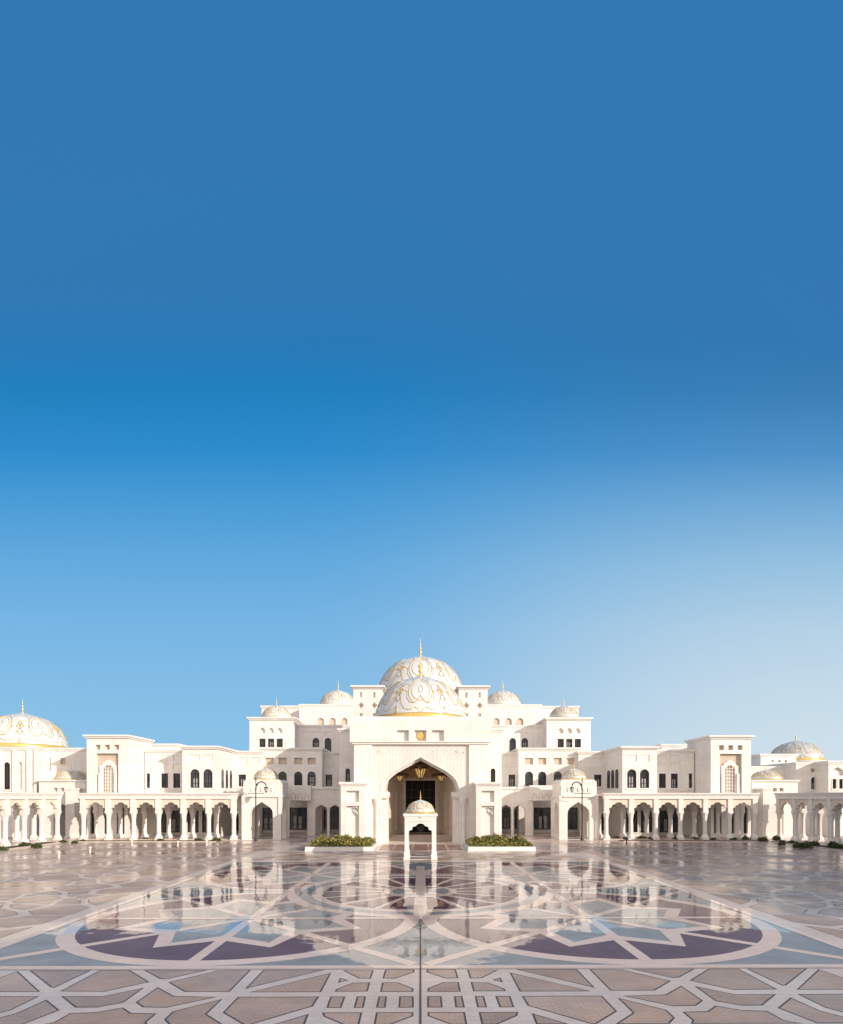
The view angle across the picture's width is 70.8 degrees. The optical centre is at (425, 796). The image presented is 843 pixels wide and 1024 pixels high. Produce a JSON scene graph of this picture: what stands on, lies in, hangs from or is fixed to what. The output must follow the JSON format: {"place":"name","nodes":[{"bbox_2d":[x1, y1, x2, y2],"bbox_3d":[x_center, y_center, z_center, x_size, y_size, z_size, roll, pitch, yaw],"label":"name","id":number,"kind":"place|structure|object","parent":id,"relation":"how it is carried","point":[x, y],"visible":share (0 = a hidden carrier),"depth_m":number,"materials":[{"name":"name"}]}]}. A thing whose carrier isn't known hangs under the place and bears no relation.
{"place":"outdoors","nodes":[
{"label":"outdoors","id":0,"kind":"place"},
{"bbox_2d":[0,835,842,1023],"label":"plaza","id":1,"kind":"structure","parent":0,"point":[472,1010],"depth_m":26.97,"materials":[{"name":"beige stone"}]},
{"bbox_2d":[0,792,64,846],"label":"arcade","id":2,"kind":"object","parent":1,"relation":"on","point":[21,804],"visible":0.98,"depth_m":103.36,"materials":[{"name":"stone"}]},
{"bbox_2d":[30,843,43,848],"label":"shrub","id":3,"kind":"object","parent":1,"relation":"on","point":[34,845],"visible":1,"depth_m":91.30,"materials":[{"name":"green plant"}]},
{"bbox_2d":[0,700,86,836],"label":"domed hall","id":4,"kind":"structure","parent":1,"relation":"on","point":[33,748],"depth_m":118.99,"materials":[{"name":"white stone"}]},
{"bbox_2d":[2,761,11,790],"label":"window","id":5,"kind":"structure","parent":4,"relation":"in","point":[7,765],"depth_m":116.54,"materials":[{"name":"glass"}]},
{"bbox_2d":[36,765,86,838],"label":"corner pavilion","id":6,"kind":"structure","parent":1,"relation":"on","point":[70,784],"depth_m":115.36,"materials":[{"name":"white stone"}]},
{"bbox_2d":[77,793,242,840],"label":"arcade","id":7,"kind":"object","parent":1,"relation":"on","point":[133,802],"visible":0.95,"depth_m":108.30,"materials":[{"name":"stone"}]},
{"bbox_2d":[68,735,264,839],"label":"palace wing","id":8,"kind":"structure","parent":1,"relation":"on","point":[125,764],"depth_m":115.46,"materials":[{"name":"white stone"}]},
{"bbox_2d":[145,772,150,787],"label":"window","id":9,"kind":"structure","parent":8,"relation":"in","point":[147,774],"depth_m":118.99,"materials":[{"name":"glass"}]},
{"bbox_2d":[160,772,168,787],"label":"window","id":10,"kind":"structure","parent":8,"relation":"in","point":[165,775],"depth_m":119.34,"materials":[{"name":"glass"}]},
{"bbox_2d":[161,810,180,833],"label":"window","id":11,"kind":"structure","parent":8,"relation":"in","point":[176,816],"depth_m":119.39,"materials":[{"name":"glass"}]},
{"bbox_2d":[172,772,180,787],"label":"window","id":12,"kind":"structure","parent":8,"relation":"in","point":[177,775],"depth_m":119.31,"materials":[{"name":"glass"}]},
{"bbox_2d":[186,809,199,833],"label":"window","id":13,"kind":"structure","parent":8,"relation":"in","point":[197,817],"depth_m":115.47,"materials":[{"name":"glass"}]},
{"bbox_2d":[189,768,200,788],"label":"window","id":14,"kind":"structure","parent":8,"relation":"in","point":[195,774],"depth_m":115.47,"materials":[{"name":"glass"}]},
{"bbox_2d":[200,809,214,833],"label":"window","id":15,"kind":"structure","parent":8,"relation":"in","point":[203,815],"depth_m":115.44,"materials":[{"name":"glass"}]},
{"bbox_2d":[202,768,213,788],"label":"window","id":16,"kind":"structure","parent":8,"relation":"in","point":[208,774],"depth_m":115.49,"materials":[{"name":"glass"}]},
{"bbox_2d":[221,769,223,787],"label":"window","id":17,"kind":"structure","parent":8,"relation":"in","point":[222,772],"depth_m":117.97,"materials":[{"name":"glass"}]},
{"bbox_2d":[226,770,227,787],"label":"window","id":18,"kind":"structure","parent":8,"relation":"in","point":[226,770],"depth_m":120.77,"materials":[{"name":"glass"}]},
{"bbox_2d":[230,771,231,787],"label":"window","id":19,"kind":"structure","parent":8,"relation":"in","point":[230,771],"depth_m":123.58,"materials":[{"name":"glass"}]},
{"bbox_2d":[236,808,238,831],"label":"window","id":20,"kind":"structure","parent":8,"relation":"in","point":[237,817],"depth_m":127.00,"materials":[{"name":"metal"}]},
{"bbox_2d":[237,774,246,787],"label":"window","id":21,"kind":"structure","parent":8,"relation":"in","point":[242,777],"depth_m":126.91,"materials":[{"name":"glass"}]},
{"bbox_2d":[248,778,267,840],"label":"lamp post","id":22,"kind":"object","parent":1,"relation":"on","point":[255,793],"visible":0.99,"depth_m":106.34,"materials":[{"name":"metal"}]},
{"bbox_2d":[242,762,289,839],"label":"domed pavilion","id":23,"kind":"structure","parent":1,"relation":"on","point":[275,798],"depth_m":109.76,"materials":[{"name":"white stone"}]},
{"bbox_2d":[305,842,377,850],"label":"planter","id":24,"kind":"object","parent":1,"relation":"on","point":[357,848],"visible":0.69,"depth_m":86.89,"materials":[{"name":"stone"}]},
{"bbox_2d":[308,834,375,846],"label":"hedge","id":25,"kind":"object","parent":24,"relation":"in","point":[339,841],"visible":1,"depth_m":88.94,"materials":[{"name":"green plant"}]},
{"bbox_2d":[247,638,592,843],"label":"palace","id":26,"kind":"structure","parent":1,"relation":"on","point":[337,760],"depth_m":120.43,"materials":[{"name":"stone"}]},
{"bbox_2d":[258,738,266,747],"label":"window","id":27,"kind":"structure","parent":26,"relation":"in","point":[263,741],"depth_m":133.91,"materials":[{"name":"glass"}]},
{"bbox_2d":[263,808,272,829],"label":"window","id":28,"kind":"structure","parent":26,"relation":"in","point":[267,812],"depth_m":127.62,"materials":[{"name":"glass"}]},
{"bbox_2d":[267,738,274,747],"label":"window","id":29,"kind":"structure","parent":26,"relation":"in","point":[270,741],"depth_m":133.93,"materials":[{"name":"glass"}]},
{"bbox_2d":[275,738,283,747],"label":"window","id":30,"kind":"structure","parent":26,"relation":"in","point":[279,742],"depth_m":133.98,"materials":[{"name":"glass"}]},
{"bbox_2d":[278,770,287,781],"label":"window","id":31,"kind":"structure","parent":26,"relation":"in","point":[283,775],"depth_m":128.09,"materials":[{"name":"glass"}]},
{"bbox_2d":[293,770,302,784],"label":"window","id":32,"kind":"structure","parent":26,"relation":"in","point":[298,777],"depth_m":128.00,"materials":[{"name":"glass"}]},
{"bbox_2d":[290,808,306,829],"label":"window","id":33,"kind":"structure","parent":26,"relation":"in","point":[298,816],"depth_m":127.65,"materials":[{"name":"glass"}]},
{"bbox_2d":[306,770,316,786],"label":"window","id":34,"kind":"structure","parent":26,"relation":"in","point":[312,776],"depth_m":128.12,"materials":[{"name":"glass"}]},
{"bbox_2d":[312,737,319,747],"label":"window","id":35,"kind":"structure","parent":26,"relation":"in","point":[315,741],"depth_m":138.03,"materials":[{"name":"glass"}]},
{"bbox_2d":[324,809,325,828],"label":"window","id":36,"kind":"structure","parent":26,"relation":"in","point":[324,809],"depth_m":130.54,"materials":[{"name":"glass"}]},
{"bbox_2d":[324,737,331,751],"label":"window","id":37,"kind":"structure","parent":26,"relation":"in","point":[327,741],"depth_m":138.06,"materials":[{"name":"glass"}]},
{"bbox_2d":[324,774,332,786],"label":"window","id":38,"kind":"structure","parent":26,"relation":"in","point":[329,777],"depth_m":131.16,"materials":[{"name":"glass"}]},
{"bbox_2d":[330,807,338,828],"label":"window","id":39,"kind":"structure","parent":26,"relation":"in","point":[334,812],"depth_m":130.65,"materials":[{"name":"glass"}]},
{"bbox_2d":[344,767,350,781],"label":"window","id":40,"kind":"structure","parent":26,"relation":"in","point":[348,771],"depth_m":110.23,"materials":[{"name":"glass"}]},
{"bbox_2d":[393,773,409,781],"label":"chandelier","id":41,"kind":"object","parent":26,"relation":"hanging from","point":[399,777],"visible":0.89,"depth_m":107.04,"materials":[{"name":"brown metal"}]},
{"bbox_2d":[404,760,436,779],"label":"chandelier","id":42,"kind":"object","parent":26,"relation":"hanging from","point":[420,769],"visible":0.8,"depth_m":105.82,"materials":[{"name":"brown metal"}]},
{"bbox_2d":[406,781,434,831],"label":"door","id":43,"kind":"structure","parent":26,"relation":"in","point":[413,788],"depth_m":118.78,"materials":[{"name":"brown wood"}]},
{"bbox_2d":[431,773,447,781],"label":"chandelier","id":44,"kind":"object","parent":26,"relation":"hanging from","point":[441,777],"visible":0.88,"depth_m":107.10,"materials":[{"name":"brown metal"}]},
{"bbox_2d":[489,767,496,781],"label":"window","id":45,"kind":"structure","parent":26,"relation":"in","point":[492,772],"depth_m":110.07,"materials":[{"name":"glass"}]},
{"bbox_2d":[502,807,510,828],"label":"window","id":46,"kind":"structure","parent":26,"relation":"in","point":[506,812],"depth_m":130.97,"materials":[{"name":"glass"}]},
{"bbox_2d":[508,774,515,786],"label":"window","id":47,"kind":"structure","parent":26,"relation":"in","point":[511,777],"depth_m":131.42,"materials":[{"name":"glass"}]},
{"bbox_2d":[508,737,516,751],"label":"window","id":48,"kind":"structure","parent":26,"relation":"in","point":[512,742],"depth_m":138.40,"materials":[{"name":"glass"}]},
{"bbox_2d":[515,809,516,828],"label":"window","id":49,"kind":"structure","parent":26,"relation":"in","point":[516,809],"depth_m":130.84,"materials":[{"name":"glass"}]},
{"bbox_2d":[520,737,528,747],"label":"window","id":50,"kind":"structure","parent":26,"relation":"in","point":[524,743],"depth_m":138.43,"materials":[{"name":"glass"}]},
{"bbox_2d":[524,771,533,786],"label":"window","id":51,"kind":"structure","parent":26,"relation":"in","point":[528,776],"depth_m":128.56,"materials":[{"name":"glass"}]},
{"bbox_2d":[537,771,546,784],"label":"window","id":52,"kind":"structure","parent":26,"relation":"in","point":[541,776],"depth_m":128.59,"materials":[{"name":"glass"}]},
{"bbox_2d":[534,808,550,828],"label":"window","id":53,"kind":"structure","parent":26,"relation":"in","point":[542,816],"depth_m":128.12,"materials":[{"name":"glass"}]},
{"bbox_2d":[553,771,562,781],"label":"window","id":54,"kind":"structure","parent":26,"relation":"in","point":[557,775],"depth_m":128.50,"materials":[{"name":"glass"}]},
{"bbox_2d":[557,738,564,747],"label":"window","id":55,"kind":"structure","parent":26,"relation":"in","point":[560,741],"depth_m":134.50,"materials":[{"name":"glass"}]},
{"bbox_2d":[565,738,572,747],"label":"window","id":56,"kind":"structure","parent":26,"relation":"in","point":[568,741],"depth_m":134.53,"materials":[{"name":"glass"}]},
{"bbox_2d":[568,808,577,828],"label":"window","id":57,"kind":"structure","parent":26,"relation":"in","point":[572,812],"depth_m":128.19,"materials":[{"name":"glass"}]},
{"bbox_2d":[574,738,581,747],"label":"window","id":58,"kind":"structure","parent":26,"relation":"in","point":[577,741],"depth_m":134.53,"materials":[{"name":"glass"}]},
{"bbox_2d":[379,845,461,849],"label":"threshold panels","id":59,"kind":"object","parent":1,"relation":"on","point":[420,847],"visible":0.93,"depth_m":93.04,"materials":[{"name":"beige stone"}]},
{"bbox_2d":[403,790,437,859],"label":"gazebo","id":60,"kind":"object","parent":1,"relation":"on","point":[420,811],"visible":1,"depth_m":75.01,"materials":[{"name":"stone"}]},
{"bbox_2d":[0,841,842,856],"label":"kerb","id":61,"kind":"structure","parent":1,"relation":"on","point":[623,841],"depth_m":100.83,"materials":[{"name":"beige stone"}]},
{"bbox_2d":[0,862,842,965],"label":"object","id":62,"kind":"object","parent":1,"relation":"on","point":[406,945],"depth_m":36.22,"materials":[{"name":"grey stone"}]},
{"bbox_2d":[75,863,762,959],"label":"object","id":63,"kind":"object","parent":62,"relation":"on","point":[143,948],"visible":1,"depth_m":36.50,"materials":[{"name":"grey stone"}]},
{"bbox_2d":[299,875,540,914],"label":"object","id":64,"kind":"structure","parent":62,"relation":"on","point":[533,896],"depth_m":45.15,"materials":[{"name":"beige stone"}]},
{"bbox_2d":[0,862,842,968],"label":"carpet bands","id":65,"kind":"object","parent":62,"relation":"on","point":[65,939],"visible":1,"depth_m":37.05,"materials":[{"name":"beige stone"}]},
{"bbox_2d":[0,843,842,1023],"bbox_3d":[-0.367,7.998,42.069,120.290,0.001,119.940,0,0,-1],"label":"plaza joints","id":66,"kind":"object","parent":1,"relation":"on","point":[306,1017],"visible":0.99,"depth_m":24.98,"materials":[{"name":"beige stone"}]},
{"bbox_2d":[8,840,842,849],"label":"planting strip","id":67,"kind":"object","parent":1,"relation":"on","point":[220,840],"visible":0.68,"depth_m":106.68,"materials":[{"name":"plant"}]},
{"bbox_2d":[0,846,8,850],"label":"shrub","id":68,"kind":"object","parent":67,"relation":"on","point":[2,848],"visible":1,"depth_m":87.42,"materials":[{"name":"green plant"}]},
{"bbox_2d":[17,841,31,845],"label":"shrub","id":69,"kind":"object","parent":67,"relation":"on","point":[24,844],"visible":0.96,"depth_m":95.59,"materials":[{"name":"green plant"}]},
{"bbox_2d":[757,836,768,841],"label":"shrub","id":70,"kind":"object","parent":67,"relation":"on","point":[763,838],"visible":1,"depth_m":104.96,"materials":[{"name":"green plant"}]},
{"bbox_2d":[808,840,819,845],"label":"shrub","id":71,"kind":"object","parent":67,"relation":"on","point":[815,843],"visible":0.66,"depth_m":95.11,"materials":[{"name":"green plant"}]},
{"bbox_2d":[826,841,838,847],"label":"shrub","id":72,"kind":"object","parent":67,"relation":"on","point":[832,844],"visible":0.99,"depth_m":91.00,"materials":[{"name":"green plant"}]},
{"bbox_2d":[223,919,691,1023],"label":"drain channel","id":73,"kind":"object","parent":1,"relation":"on","point":[420,1017],"visible":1,"depth_m":27.39,"materials":[{"name":"grey metal"}]},
{"bbox_2d":[463,842,535,850],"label":"planter","id":74,"kind":"object","parent":1,"relation":"on","point":[469,848],"visible":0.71,"depth_m":87.09,"materials":[{"name":"stone"}]},
{"bbox_2d":[465,832,533,846],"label":"hedge","id":75,"kind":"object","parent":74,"relation":"in","point":[497,840],"visible":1,"depth_m":89.60,"materials":[{"name":"green plant"}]},
{"bbox_2d":[551,765,597,839],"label":"domed pavilion","id":76,"kind":"structure","parent":1,"relation":"on","point":[564,799],"depth_m":110.27,"materials":[{"name":"white stone"}]},
{"bbox_2d":[570,779,589,840],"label":"lamp post","id":77,"kind":"object","parent":1,"relation":"on","point":[582,793],"visible":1,"depth_m":107.68,"materials":[{"name":"metal"}]},
{"bbox_2d":[576,735,768,839],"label":"palace wing","id":78,"kind":"structure","parent":1,"relation":"on","point":[714,764],"depth_m":116.21,"materials":[{"name":"white stone"}]},
{"bbox_2d":[593,774,602,787],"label":"window","id":79,"kind":"structure","parent":78,"relation":"in","point":[597,777],"depth_m":127.56,"materials":[{"name":"glass"}]},
{"bbox_2d":[601,808,603,831],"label":"window","id":80,"kind":"structure","parent":78,"relation":"in","point":[602,817],"depth_m":127.69,"materials":[{"name":"glass"}]},
{"bbox_2d":[607,771,609,787],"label":"window","id":81,"kind":"structure","parent":78,"relation":"in","point":[608,772],"depth_m":124.21,"materials":[{"name":"glass"}]},
{"bbox_2d":[611,770,613,787],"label":"window","id":82,"kind":"structure","parent":78,"relation":"in","point":[612,772],"depth_m":121.63,"materials":[{"name":"glass"}]},
{"bbox_2d":[615,769,617,787],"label":"window","id":83,"kind":"structure","parent":78,"relation":"in","point":[616,772],"depth_m":119.13,"materials":[{"name":"glass"}]},
{"bbox_2d":[626,768,637,788],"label":"window","id":84,"kind":"structure","parent":78,"relation":"in","point":[631,776],"depth_m":116.09,"materials":[{"name":"glass"}]},
{"bbox_2d":[625,809,638,833],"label":"window","id":85,"kind":"structure","parent":78,"relation":"in","point":[635,814],"depth_m":116.20,"materials":[{"name":"glass"}]},
{"bbox_2d":[639,768,649,788],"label":"window","id":86,"kind":"structure","parent":78,"relation":"in","point":[644,775],"depth_m":116.15,"materials":[{"name":"glass"}]},
{"bbox_2d":[639,809,652,833],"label":"window","id":87,"kind":"structure","parent":78,"relation":"in","point":[642,820],"depth_m":116.23,"materials":[{"name":"glass"}]},
{"bbox_2d":[658,772,666,788],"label":"window","id":88,"kind":"structure","parent":78,"relation":"in","point":[661,775],"depth_m":120.15,"materials":[{"name":"glass"}]},
{"bbox_2d":[658,809,677,833],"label":"window","id":89,"kind":"structure","parent":78,"relation":"in","point":[663,816],"depth_m":120.27,"materials":[{"name":"glass"}]},
{"bbox_2d":[670,772,678,788],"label":"window","id":90,"kind":"structure","parent":78,"relation":"in","point":[673,775],"depth_m":120.18,"materials":[{"name":"glass"}]},
{"bbox_2d":[688,772,692,788],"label":"window","id":91,"kind":"structure","parent":78,"relation":"in","point":[690,774],"depth_m":119.89,"materials":[{"name":"glass"}]},
{"bbox_2d":[597,793,759,839],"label":"arcade","id":92,"kind":"object","parent":1,"relation":"on","point":[704,802],"visible":0.95,"depth_m":109.14,"materials":[{"name":"stone"}]},
{"bbox_2d":[751,768,799,837],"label":"corner pavilion","id":93,"kind":"structure","parent":1,"relation":"on","point":[766,784],"depth_m":116.61,"materials":[{"name":"white stone"}]},
{"bbox_2d":[772,835,780,840],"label":"shrub","id":94,"kind":"object","parent":1,"relation":"on","point":[775,838],"visible":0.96,"depth_m":107.06,"materials":[{"name":"green plant"}]},
{"bbox_2d":[777,839,786,845],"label":"shrub","id":95,"kind":"object","parent":1,"relation":"on","point":[782,842],"visible":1,"depth_m":96.01,"materials":[{"name":"green plant"}]},
{"bbox_2d":[751,734,842,835],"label":"domed hall","id":96,"kind":"structure","parent":1,"relation":"on","point":[810,767],"depth_m":122.70,"materials":[{"name":"white stone"}]},
{"bbox_2d":[809,776,815,790],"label":"window","id":97,"kind":"structure","parent":96,"relation":"in","point":[812,778],"depth_m":122.94,"materials":[{"name":"metal"}]},
{"bbox_2d":[831,778,837,789],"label":"window","id":98,"kind":"structure","parent":96,"relation":"in","point":[834,781],"depth_m":118.67,"materials":[{"name":"glass"}]},
{"bbox_2d":[838,778,842,789],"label":"window","id":99,"kind":"structure","parent":96,"relation":"in","point":[839,779],"depth_m":118.96,"materials":[{"name":"glass"}]},
{"bbox_2d":[793,842,806,848],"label":"shrub","id":100,"kind":"object","parent":1,"relation":"on","point":[799,846],"visible":1,"depth_m":90.86,"materials":[{"name":"green plant"}]},
{"bbox_2d":[801,841,813,848],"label":"shrub","id":101,"kind":"object","parent":1,"relation":"on","point":[807,844],"visible":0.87,"depth_m":90.86,"materials":[{"name":"green plant"}]},
{"bbox_2d":[773,792,842,845],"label":"arcade","id":102,"kind":"object","parent":1,"relation":"on","point":[813,803],"visible":0.94,"depth_m":102.33,"materials":[{"name":"stone"}]},
{"bbox_2d":[0,0,842,760],"label":"sky","id":103,"kind":"structure","parent":0,"point":[505,337],"materials":[{"name":"blue"}]},
{"bbox_2d":[1,835,842,841],"bbox_3d":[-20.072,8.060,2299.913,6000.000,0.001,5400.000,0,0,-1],"label":"ground","id":104,"kind":"structure","parent":0,"point":[808,836],"depth_m":116.66,"materials":[{"name":"beige stone"}]}
]}

